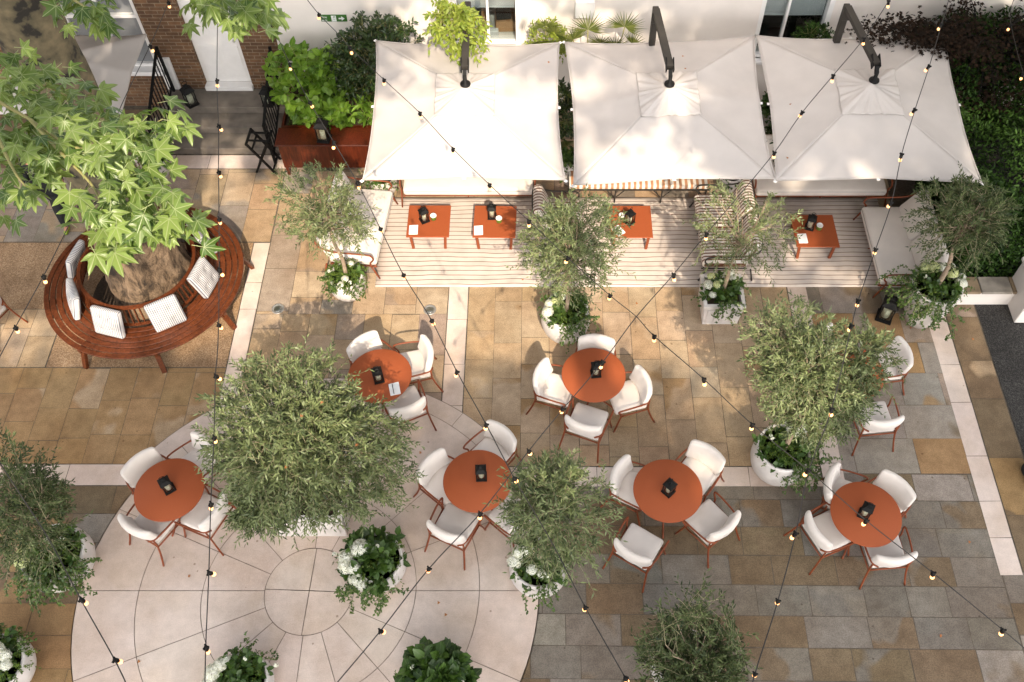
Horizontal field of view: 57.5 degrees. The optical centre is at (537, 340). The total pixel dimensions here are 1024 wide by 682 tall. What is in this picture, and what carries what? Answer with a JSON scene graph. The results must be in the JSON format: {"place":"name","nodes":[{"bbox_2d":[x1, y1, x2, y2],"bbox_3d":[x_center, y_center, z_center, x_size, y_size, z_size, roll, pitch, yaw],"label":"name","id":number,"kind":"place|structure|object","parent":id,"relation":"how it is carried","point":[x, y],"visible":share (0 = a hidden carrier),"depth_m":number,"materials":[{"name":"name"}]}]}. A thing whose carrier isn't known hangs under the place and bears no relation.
{"place":"outdoors","nodes":[
{"label":"outdoors","id":0,"kind":"place"},
{"bbox_2d":[0,243,252,366],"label":"paving","id":1,"kind":"structure","parent":0,"point":[23,267],"depth_m":15.50,"materials":[{"name":"beige stone"}]},
{"bbox_2d":[44,205,254,373],"bbox_3d":[-6.430,-1.035,15.309,3.214,0.828,3.214,0,56,0],"label":"circular bench","id":2,"kind":"object","parent":1,"relation":"on","point":[201,316],"visible":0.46,"depth_m":14.83,"materials":[{"name":"brown wood"}]},
{"bbox_2d":[90,305,125,338],"bbox_3d":[-6.667,-0.296,14.493,0.500,0.483,0.258,13,57,9],"label":"bench cushion","id":3,"kind":"object","parent":2,"relation":"on","point":[108,321],"visible":1,"depth_m":14.40,"materials":[{"name":"fabric"}]},
{"bbox_2d":[144,294,186,331],"bbox_3d":[-5.810,-0.434,14.586,0.500,0.483,0.258,-26,60,-16],"label":"bench cushion","id":4,"kind":"object","parent":2,"relation":"on","point":[167,312],"visible":1,"depth_m":14.51,"materials":[{"name":"fabric"}]},
{"bbox_2d":[187,257,219,298],"bbox_3d":[-5.353,-1.018,14.982,0.258,0.483,0.500,12,57,8],"label":"bench cushion","id":5,"kind":"object","parent":2,"relation":"on","point":[202,277],"visible":0.99,"depth_m":14.90,"materials":[{"name":"fabric"}]},
{"bbox_2d":[93,249,211,327],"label":"soil","id":6,"kind":"structure","parent":1,"relation":"on","point":[103,293],"depth_m":15.63,"materials":[{"name":"brown soil"}]},
{"bbox_2d":[0,0,290,327],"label":"plane tree","id":7,"kind":"object","parent":6,"relation":"on","point":[85,132],"visible":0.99,"depth_m":5.91,"materials":[{"name":"green plant"}]},
{"bbox_2d":[0,0,283,105],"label":"brick house","id":8,"kind":"structure","parent":0,"point":[195,62],"depth_m":17.16,"materials":[{"name":"brown brick"}]},
{"bbox_2d":[60,0,157,65],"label":"window","id":9,"kind":"structure","parent":8,"relation":"in","point":[127,17],"depth_m":16.76,"materials":[{"name":"white paint"}]},
{"bbox_2d":[177,0,250,80],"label":"door","id":10,"kind":"structure","parent":8,"relation":"in","point":[230,65],"depth_m":17.23,"materials":[{"name":"white paint"}]},
{"bbox_2d":[0,106,1023,681],"bbox_3d":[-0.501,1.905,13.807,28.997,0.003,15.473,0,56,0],"label":"paving","id":11,"kind":"structure","parent":0,"point":[512,352],"depth_m":14.11,"materials":[{"name":"stone"}]},
{"bbox_2d":[0,633,36,681],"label":"planter","id":12,"kind":"object","parent":11,"relation":"on","point":[27,675],"visible":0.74,"depth_m":11.82,"materials":[{"name":"concrete"}]},
{"bbox_2d":[0,623,40,681],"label":"flowering plant","id":13,"kind":"object","parent":12,"relation":"in","point":[8,644],"visible":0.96,"depth_m":11.81,"materials":[{"name":"green plant"}]},
{"bbox_2d":[21,524,95,592],"bbox_3d":[-6.500,2.991,12.729,0.924,0.566,0.924,0,56,0],"label":"planter","id":14,"kind":"object","parent":11,"relation":"on","point":[90,550],"visible":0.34,"depth_m":12.57,"materials":[{"name":"ceramic"}]},
{"bbox_2d":[0,419,93,597],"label":"olive tree","id":15,"kind":"object","parent":14,"relation":"in","point":[41,484],"visible":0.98,"depth_m":11.18,"materials":[{"name":"green plant"}]},
{"bbox_2d":[0,523,102,616],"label":"flowering plant","id":16,"kind":"object","parent":14,"relation":"in","point":[61,585],"visible":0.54,"depth_m":12.31,"materials":[{"name":"green plant"}]},
{"bbox_2d":[0,34,146,113],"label":"market parasol","id":17,"kind":"object","parent":11,"relation":"on","point":[114,60],"visible":0.29,"depth_m":15.23,"materials":[{"name":"fabric"}]},
{"bbox_2d":[162,89,287,153],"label":"entrance steps","id":18,"kind":"structure","parent":11,"relation":"on","point":[240,113],"depth_m":17.54,"materials":[{"name":"stone"}]},
{"bbox_2d":[70,378,538,681],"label":"paving circle","id":19,"kind":"object","parent":11,"relation":"on","point":[501,641],"visible":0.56,"depth_m":12.68,"materials":[{"name":"stone"}]},
{"bbox_2d":[120,447,167,494],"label":"armchair","id":20,"kind":"object","parent":19,"relation":"on","point":[136,467],"visible":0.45,"depth_m":13.07,"materials":[{"name":"beige fabric"}]},
{"bbox_2d":[117,503,180,566],"bbox_3d":[-5.308,2.541,12.883,0.663,0.825,0.674,25,59,16],"label":"armchair","id":21,"kind":"object","parent":19,"relation":"on","point":[154,533],"visible":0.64,"depth_m":12.74,"materials":[{"name":"beige fabric"}]},
{"bbox_2d":[134,458,204,536],"bbox_3d":[-5.055,2.245,13.126,0.952,0.752,0.952,-24,59,-16],"label":"round table","id":22,"kind":"object","parent":19,"relation":"on","point":[153,501],"visible":0.93,"depth_m":12.79,"materials":[{"name":"wood"}]},
{"bbox_2d":[174,483,235,555],"bbox_3d":[-4.553,2.427,12.960,0.674,0.825,0.662,21,58,14],"label":"armchair","id":23,"kind":"object","parent":19,"relation":"on","point":[196,518],"visible":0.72,"depth_m":12.85,"materials":[{"name":"beige fabric"}]},
{"bbox_2d":[213,652,273,681],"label":"planter","id":24,"kind":"object","parent":19,"relation":"on","point":[269,678],"visible":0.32,"depth_m":11.76,"materials":[{"name":"ceramic"}]},
{"bbox_2d":[202,631,279,681],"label":"flowering plant","id":25,"kind":"object","parent":24,"relation":"in","point":[231,668],"visible":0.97,"depth_m":11.62,"materials":[{"name":"green plant"}]},
{"bbox_2d":[268,452,352,535],"bbox_3d":[-3.170,2.180,13.209,1.030,0.680,1.030,0,56,0],"label":"planter","id":26,"kind":"object","parent":19,"relation":"on","point":[341,531],"visible":0.17,"depth_m":12.99,"materials":[{"name":"concrete"}]},
{"bbox_2d":[189,334,426,549],"bbox_3d":[-2.869,1.400,11.973,2.888,2.649,2.827,0,56,0],"label":"olive tree","id":27,"kind":"object","parent":26,"relation":"in","point":[305,453],"visible":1,"depth_m":11.43,"materials":[{"name":"green plant"}]},
{"bbox_2d":[351,534,406,591],"bbox_3d":[-2.200,3.052,12.748,0.840,0.465,0.840,0,56,0],"label":"planter","id":28,"kind":"object","parent":19,"relation":"on","point":[399,573],"visible":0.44,"depth_m":12.54,"materials":[{"name":"ceramic"}]},
{"bbox_2d":[332,524,410,615],"bbox_3d":[-2.236,3.026,12.487,1.098,0.807,1.207,0,56,0],"label":"flowering plant","id":29,"kind":"object","parent":28,"relation":"in","point":[356,553],"visible":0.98,"depth_m":12.34,"materials":[{"name":"green plant"}]},
{"bbox_2d":[347,349,411,404],"bbox_3d":[-2.340,0.723,14.157,0.952,0.752,0.952,-10,56,-6],"label":"round table","id":30,"kind":"object","parent":19,"relation":"on","point":[395,366],"visible":0.67,"depth_m":13.88,"materials":[{"name":"metal"}]},
{"bbox_2d":[381,379,436,435],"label":"armchair","id":31,"kind":"object","parent":19,"relation":"on","point":[410,402],"visible":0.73,"depth_m":13.85,"materials":[{"name":"beige fabric"}]},
{"bbox_2d":[413,448,454,508],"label":"armchair","id":32,"kind":"object","parent":19,"relation":"on","point":[433,465],"visible":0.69,"depth_m":13.10,"materials":[{"name":"beige fabric"}]},
{"bbox_2d":[424,497,485,569],"bbox_3d":[-1.155,2.595,12.846,0.663,0.825,0.674,21,58,14],"label":"armchair","id":33,"kind":"object","parent":19,"relation":"on","point":[451,524],"visible":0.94,"depth_m":12.80,"materials":[{"name":"beige fabric"}]},
{"bbox_2d":[443,450,511,512],"bbox_3d":[-0.827,2.137,13.200,0.952,0.752,0.952,-5,56,-3],"label":"round table","id":34,"kind":"object","parent":19,"relation":"on","point":[464,490],"visible":0.88,"depth_m":12.87,"materials":[{"name":"metal"}]},
{"bbox_2d":[463,419,523,465],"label":"armchair","id":35,"kind":"object","parent":19,"relation":"on","point":[505,438],"visible":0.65,"depth_m":13.40,"materials":[{"name":"beige fabric"}]},
{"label":"planter","id":36,"kind":"object","parent":19,"relation":"on","visible":0},
{"bbox_2d":[393,635,481,681],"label":"flowering plant","id":37,"kind":"object","parent":36,"relation":"in","point":[425,659],"visible":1,"depth_m":11.53,"materials":[{"name":"green plant"}]},
{"bbox_2d":[275,128,370,174],"bbox_3d":[-3.720,-3.427,16.949,1.860,0.773,0.460,0,56,0],"label":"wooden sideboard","id":38,"kind":"object","parent":11,"relation":"on","point":[298,147],"visible":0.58,"depth_m":16.68,"materials":[{"name":"brown wood"}]},
{"bbox_2d":[281,80,373,127],"bbox_3d":[-3.050,-4.228,17.549,3.200,0.678,1.260,0,56,0],"label":"raised bed","id":39,"kind":"object","parent":11,"relation":"on","point":[287,122],"visible":0.14,"depth_m":17.06,"materials":[{"name":"plant"}]},
{"bbox_2d":[261,36,356,124],"bbox_3d":[-4.069,-4.675,16.735,1.363,1.625,1.434,33,62,20],"label":"hydrangea shrub","id":40,"kind":"object","parent":39,"relation":"in","point":[312,64],"visible":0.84,"depth_m":16.43,"materials":[{"name":"green plant"}]},
{"bbox_2d":[296,90,358,129],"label":"hydrangea shrub","id":41,"kind":"object","parent":39,"relation":"in","point":[340,118],"visible":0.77,"depth_m":16.68,"materials":[{"name":"green plant"}]},
{"bbox_2d":[323,10,424,105],"bbox_3d":[-2.911,-4.961,16.659,1.986,2.283,1.400,0,56,0],"label":"camellia shrub","id":42,"kind":"object","parent":39,"relation":"in","point":[380,30],"visible":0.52,"depth_m":16.20,"materials":[{"name":"green plant"}]},
{"bbox_2d":[328,262,365,301],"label":"planter","id":43,"kind":"object","parent":11,"relation":"on","point":[342,297],"visible":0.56,"depth_m":15.23,"materials":[{"name":"ceramic"}]},
{"bbox_2d":[263,160,382,272],"bbox_3d":[-3.219,-1.707,14.234,1.563,2.664,1.650,-24,59,-15],"label":"olive tree","id":44,"kind":"object","parent":43,"relation":"in","point":[331,218],"visible":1,"depth_m":13.81,"materials":[{"name":"green plant"}]},
{"bbox_2d":[317,257,368,304],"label":"flowering plant","id":45,"kind":"object","parent":43,"relation":"in","point":[342,278],"visible":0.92,"depth_m":15.12,"materials":[{"name":"green plant"}]},
{"bbox_2d":[314,171,397,278],"bbox_3d":[-3.080,-2.032,15.945,1.024,0.857,1.723,5,56,3],"label":"sofa","id":46,"kind":"object","parent":11,"relation":"on","point":[369,247],"visible":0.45,"depth_m":15.86,"materials":[{"name":"beige fabric"}]},
{"bbox_2d":[393,334,443,392],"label":"armchair","id":47,"kind":"object","parent":11,"relation":"on","point":[421,359],"visible":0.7,"depth_m":14.22,"materials":[{"name":"beige fabric"}]},
{"bbox_2d":[360,1,567,182],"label":"cantilever parasol","id":48,"kind":"object","parent":11,"relation":"on","point":[496,115],"visible":0.98,"depth_m":14.32,"materials":[{"name":"fabric"}]},
{"bbox_2d":[0,155,1022,574],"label":"paving band","id":49,"kind":"object","parent":11,"relation":"on","point":[988,495],"visible":0.51,"depth_m":14.52,"materials":[{"name":"stone"}]},
{"bbox_2d":[750,424,810,486],"bbox_3d":[3.500,1.703,13.503,0.840,0.727,0.840,0,56,0],"label":"planter","id":50,"kind":"object","parent":49,"relation":"on","point":[764,474],"visible":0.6,"depth_m":13.22,"materials":[{"name":"ceramic"}]},
{"bbox_2d":[752,419,842,498],"bbox_3d":[3.699,1.541,13.280,1.197,0.674,1.138,-35,63,-21],"label":"flowering plant","id":51,"kind":"object","parent":50,"relation":"in","point":[781,460],"visible":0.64,"depth_m":13.09,"materials":[{"name":"green plant"}]},
{"bbox_2d":[725,290,908,456],"bbox_3d":[3.569,0.679,12.295,2.278,2.800,1.979,0,56,0],"label":"olive tree","id":52,"kind":"object","parent":50,"relation":"in","point":[799,355],"visible":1,"depth_m":11.59,"materials":[{"name":"green plant"}]},
{"bbox_2d":[509,537,567,598],"bbox_3d":[0.020,3.095,12.634,0.798,0.606,0.798,0,56,0],"label":"planter","id":53,"kind":"object","parent":11,"relation":"on","point":[518,584],"visible":0.26,"depth_m":12.31,"materials":[{"name":"concrete"}]},
{"bbox_2d":[506,531,574,614],"bbox_3d":[0.026,3.081,12.333,0.948,0.694,1.096,20,58,13],"label":"flowering plant","id":54,"kind":"object","parent":53,"relation":"in","point":[531,570],"visible":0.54,"depth_m":12.23,"materials":[{"name":"green plant"}]},
{"bbox_2d":[482,443,626,598],"bbox_3d":[0.208,2.357,11.286,1.722,2.809,1.718,0,56,0],"label":"olive tree","id":55,"kind":"object","parent":53,"relation":"in","point":[546,484],"visible":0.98,"depth_m":10.56,"materials":[{"name":"green plant"}]},
{"bbox_2d":[526,357,571,416],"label":"armchair","id":56,"kind":"object","parent":11,"relation":"on","point":[549,386],"visible":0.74,"depth_m":13.97,"materials":[{"name":"beige fabric"}]},
{"bbox_2d":[541,291,589,343],"bbox_3d":[0.450,-0.317,14.908,0.777,0.667,0.777,0,56,0],"label":"planter","id":57,"kind":"object","parent":11,"relation":"on","point":[554,334],"visible":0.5,"depth_m":14.64,"materials":[{"name":"ceramic"}]},
{"bbox_2d":[537,288,599,353],"bbox_3d":[0.505,-0.412,14.639,0.873,0.652,1.021,-33,62,-20],"label":"flowering plant","id":58,"kind":"object","parent":57,"relation":"in","point":[548,311],"visible":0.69,"depth_m":14.49,"materials":[{"name":"green plant"}]},
{"bbox_2d":[505,184,636,317],"bbox_3d":[0.505,-1.165,13.648,1.702,2.748,1.686,-28,60,-18],"label":"olive tree","id":59,"kind":"object","parent":57,"relation":"in","point":[547,248],"visible":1,"depth_m":13.16,"materials":[{"name":"green plant"}]},
{"bbox_2d":[557,396,613,463],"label":"armchair","id":60,"kind":"object","parent":11,"relation":"on","point":[584,420],"visible":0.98,"depth_m":13.71,"materials":[{"name":"beige fabric"}]},
{"bbox_2d":[562,348,625,408],"bbox_3d":[0.836,0.708,14.167,0.952,0.752,0.952,-17,58,-11],"label":"round table","id":61,"kind":"object","parent":11,"relation":"on","point":[606,386],"visible":0.94,"depth_m":13.84,"materials":[{"name":"metal"}]},
{"bbox_2d":[600,454,644,526],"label":"armchair","id":62,"kind":"object","parent":11,"relation":"on","point":[623,474],"visible":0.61,"depth_m":13.05,"materials":[{"name":"beige fabric"}]},
{"bbox_2d":[610,365,654,432],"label":"armchair","id":63,"kind":"object","parent":11,"relation":"on","point":[634,393],"visible":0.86,"depth_m":13.89,"materials":[{"name":"beige fabric"}]},
{"bbox_2d":[602,516,669,592],"bbox_3d":[1.351,2.844,12.678,0.663,0.825,0.674,28,60,18],"label":"armchair","id":64,"kind":"object","parent":11,"relation":"on","point":[640,547],"visible":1,"depth_m":12.63,"materials":[{"name":"beige fabric"}]},
{"bbox_2d":[375,197,900,286],"bbox_3d":[1.695,-1.751,16.268,8.850,0.014,2.031,0,56,0],"label":"wooden deck","id":65,"kind":"object","parent":11,"relation":"on","point":[461,260],"visible":0.48,"depth_m":16.10,"materials":[{"name":"beige wood"}]},
{"bbox_2d":[406,205,450,248],"bbox_3d":[-1.868,-1.970,16.205,0.730,0.352,0.720,0,56,0],"label":"coffee table","id":66,"kind":"object","parent":65,"relation":"on","point":[439,226],"visible":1,"depth_m":16.04,"materials":[{"name":"wood"}]},
{"bbox_2d":[399,177,535,206],"bbox_3d":[-1.221,-3.064,16.644,2.417,0.857,1.064,0,56,0],"label":"sofa","id":67,"kind":"object","parent":65,"relation":"on","point":[467,186],"visible":0.16,"depth_m":16.43,"materials":[{"name":"beige fabric"}]},
{"bbox_2d":[472,206,516,249],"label":"coffee table","id":68,"kind":"object","parent":65,"relation":"on","point":[505,227],"visible":0.93,"depth_m":16.04,"materials":[{"name":"wood"}]},
{"bbox_2d":[609,206,652,248],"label":"coffee table","id":69,"kind":"object","parent":65,"relation":"on","point":[641,227],"visible":0.59,"depth_m":16.03,"materials":[{"name":"wood"}]},
{"bbox_2d":[564,170,715,202],"bbox_3d":[1.797,-2.834,16.726,2.710,0.477,0.580,0,56,0],"label":"striped bench","id":70,"kind":"object","parent":65,"relation":"on","point":[669,185],"visible":0.45,"depth_m":16.42,"materials":[{"name":"fabric"}]},
{"bbox_2d":[689,179,762,280],"bbox_3d":[3.200,-1.944,15.887,0.984,0.855,1.679,0,56,0],"label":"striped sofa","id":71,"kind":"object","parent":65,"relation":"on","point":[707,256],"visible":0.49,"depth_m":15.78,"materials":[{"name":"fabric"}]},
{"bbox_2d":[790,215,839,258],"bbox_3d":[4.739,-1.788,16.082,0.730,0.352,0.720,0,56,0],"label":"coffee table","id":72,"kind":"object","parent":65,"relation":"on","point":[826,235],"visible":0.81,"depth_m":15.91,"materials":[{"name":"wood"}]},
{"bbox_2d":[752,134,892,206],"bbox_3d":[5.000,-3.047,16.633,2.436,0.857,1.064,0,56,0],"label":"sofa","id":73,"kind":"object","parent":65,"relation":"on","point":[874,187],"visible":0.19,"depth_m":16.42,"materials":[{"name":"beige fabric"}]},
{"bbox_2d":[853,190,948,297],"bbox_3d":[6.111,-1.683,15.689,1.050,0.889,1.747,0,56,0],"label":"sofa","id":74,"kind":"object","parent":65,"relation":"on","point":[895,240],"visible":0.56,"depth_m":15.65,"materials":[{"name":"beige fabric"}]},
{"bbox_2d":[633,459,702,538],"bbox_3d":[1.792,2.258,13.118,0.952,0.752,0.952,-38,64,-22],"label":"round table","id":75,"kind":"object","parent":11,"relation":"on","point":[681,503],"visible":0.94,"depth_m":12.79,"materials":[{"name":"wood"}]},
{"bbox_2d":[562,6,775,187],"bbox_3d":[2.048,-3.269,15.406,3.275,3.150,3.592,0,56,0],"label":"cantilever parasol","id":76,"kind":"object","parent":11,"relation":"on","point":[652,108],"visible":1,"depth_m":14.35,"materials":[{"name":"fabric"}]},
{"bbox_2d":[650,629,707,681],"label":"planter","id":77,"kind":"object","parent":11,"relation":"on","point":[653,674],"visible":0.05,"depth_m":11.81,"materials":[{"name":"concrete"}]},
{"bbox_2d":[625,567,763,681],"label":"olive tree","id":78,"kind":"object","parent":77,"relation":"in","point":[687,659],"visible":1,"depth_m":11.14,"materials":[{"name":"green plant"}]},
{"bbox_2d":[675,439,725,502],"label":"armchair","id":79,"kind":"object","parent":11,"relation":"on","point":[705,462],"visible":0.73,"depth_m":13.20,"materials":[{"name":"beige fabric"}]},
{"bbox_2d":[675,491,740,567],"bbox_3d":[2.407,2.547,12.878,0.663,0.825,0.674,-35,63,-21],"label":"armchair","id":80,"kind":"object","parent":11,"relation":"on","point":[708,522],"visible":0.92,"depth_m":12.81,"materials":[{"name":"beige fabric"}]},
{"bbox_2d":[698,274,745,323],"bbox_3d":[2.980,-0.662,15.218,0.670,0.540,0.670,0,56,0],"label":"planter","id":81,"kind":"object","parent":11,"relation":"on","point":[708,308],"visible":0.55,"depth_m":15.02,"materials":[{"name":"concrete"}]},
{"bbox_2d":[691,269,751,327],"bbox_3d":[2.963,-0.679,14.926,0.919,0.620,0.969,38,64,23],"label":"flowering plant","id":82,"kind":"object","parent":81,"relation":"in","point":[717,292],"visible":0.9,"depth_m":14.85,"materials":[{"name":"green plant"}]},
{"bbox_2d":[683,178,803,290],"bbox_3d":[3.073,-1.366,14.091,1.563,2.480,1.729,-25,59,-16],"label":"olive tree","id":83,"kind":"object","parent":81,"relation":"in","point":[742,241],"visible":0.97,"depth_m":13.77,"materials":[{"name":"green plant"}]},
{"bbox_2d":[783,502,854,574],"bbox_3d":[3.923,2.652,12.807,0.674,0.825,0.663,-21,58,-14],"label":"armchair","id":84,"kind":"object","parent":11,"relation":"on","point":[824,533],"visible":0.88,"depth_m":12.70,"materials":[{"name":"beige fabric"}]},
{"bbox_2d":[830,482,901,558],"bbox_3d":[4.442,2.545,12.923,0.952,0.752,0.952,-14,57,-10],"label":"round table","id":85,"kind":"object","parent":11,"relation":"on","point":[885,517],"visible":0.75,"depth_m":12.60,"materials":[{"name":"wood"}]},
{"bbox_2d":[755,3,983,185],"bbox_3d":[5.182,-3.319,15.440,3.406,3.151,3.611,0,56,0],"label":"cantilever parasol","id":86,"kind":"object","parent":11,"relation":"on","point":[853,121],"visible":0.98,"depth_m":14.35,"materials":[{"name":"fabric"}]},
{"bbox_2d":[839,396,904,455],"bbox_3d":[4.977,1.189,13.798,0.663,0.825,0.674,-5,56,-4],"label":"armchair","id":87,"kind":"object","parent":11,"relation":"on","point":[880,423],"visible":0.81,"depth_m":13.68,"materials":[{"name":"beige fabric"}]},
{"bbox_2d":[850,526,917,589],"bbox_3d":[4.704,2.880,12.653,0.663,0.825,0.674,-4,56,-3],"label":"armchair","id":88,"kind":"object","parent":11,"relation":"on","point":[891,555],"visible":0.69,"depth_m":12.56,"materials":[{"name":"beige fabric"}]},
{"bbox_2d":[867,469,915,517],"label":"armchair","id":89,"kind":"object","parent":11,"relation":"on","point":[899,489],"visible":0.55,"depth_m":12.88,"materials":[{"name":"beige fabric"}]},
{"bbox_2d":[904,267,963,328],"bbox_3d":[6.260,-0.636,14.971,0.800,0.920,0.800,0,56,0],"label":"planter","id":90,"kind":"object","parent":11,"relation":"on","point":[927,320],"visible":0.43,"depth_m":14.72,"materials":[{"name":"ceramic"}]},
{"bbox_2d":[875,256,974,340],"bbox_3d":[6.080,-0.715,14.681,1.575,0.964,1.192,19,58,12],"label":"flowering plant","id":91,"kind":"object","parent":90,"relation":"in","point":[942,289],"visible":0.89,"depth_m":14.51,"materials":[{"name":"green plant"}]},
{"bbox_2d":[901,161,1022,285],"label":"olive tree","id":92,"kind":"object","parent":90,"relation":"in","point":[981,209],"visible":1,"depth_m":13.14,"materials":[{"name":"green plant"}]},
{"bbox_2d":[957,277,1016,304],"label":"garden wall","id":93,"kind":"structure","parent":11,"relation":"on","point":[995,290],"depth_m":15.30,"materials":[{"name":"paint"}]},
{"bbox_2d":[271,0,1023,105],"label":"rendered house","id":94,"kind":"structure","parent":0,"point":[691,20],"depth_m":16.52,"materials":[{"name":"paint"}]},
{"bbox_2d":[203,24,223,681],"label":"string light","id":95,"kind":"object","parent":94,"relation":"hanging from","point":[214,439],"visible":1,"depth_m":8.92,"materials":[{"name":"rubber"}]},
{"bbox_2d":[271,25,628,681],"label":"string light","id":96,"kind":"object","parent":94,"relation":"hanging from","point":[585,607],"visible":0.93,"depth_m":8.96,"materials":[{"name":"rubber"}]},
{"bbox_2d":[422,0,492,67],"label":"climbing plant","id":97,"kind":"object","parent":94,"relation":"attached to","point":[462,15],"visible":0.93,"depth_m":14.64,"materials":[{"name":"green plant"}]},
{"bbox_2d":[451,0,520,44],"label":"window","id":98,"kind":"structure","parent":94,"relation":"in","point":[487,4],"depth_m":16.52,"materials":[{"name":"white paint"}]},
{"bbox_2d":[337,0,890,681],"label":"string light","id":99,"kind":"object","parent":94,"relation":"hanging from","point":[529,452],"visible":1,"depth_m":9.03,"materials":[{"name":"rubber"}]},
{"bbox_2d":[307,0,1023,647],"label":"string light","id":100,"kind":"object","parent":94,"relation":"hanging from","point":[751,428],"visible":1,"depth_m":9.01,"materials":[{"name":"rubber"}]},
{"bbox_2d":[755,0,835,56],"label":"window","id":101,"kind":"structure","parent":94,"relation":"in","point":[769,7],"depth_m":16.54,"materials":[{"name":"white paint"}]},
{"bbox_2d":[752,0,948,681],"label":"string light","id":102,"kind":"object","parent":94,"relation":"hanging from","point":[796,533],"visible":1,"depth_m":9.11,"materials":[{"name":"rubber"}]},
{"bbox_2d":[828,0,1023,142],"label":"maple tree","id":103,"kind":"object","parent":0,"point":[926,37],"visible":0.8,"depth_m":15.50,"materials":[{"name":"brown plant"}]},
{"bbox_2d":[966,109,1023,453],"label":"asphalt","id":104,"kind":"structure","parent":0,"point":[1003,333],"depth_m":15.12,"materials":[{"name":"grey asphalt"}]},
{"bbox_2d":[905,5,1023,276],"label":"hedge","id":105,"kind":"object","parent":104,"relation":"on","point":[1004,135],"visible":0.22,"depth_m":15.33,"materials":[{"name":"green plant"}]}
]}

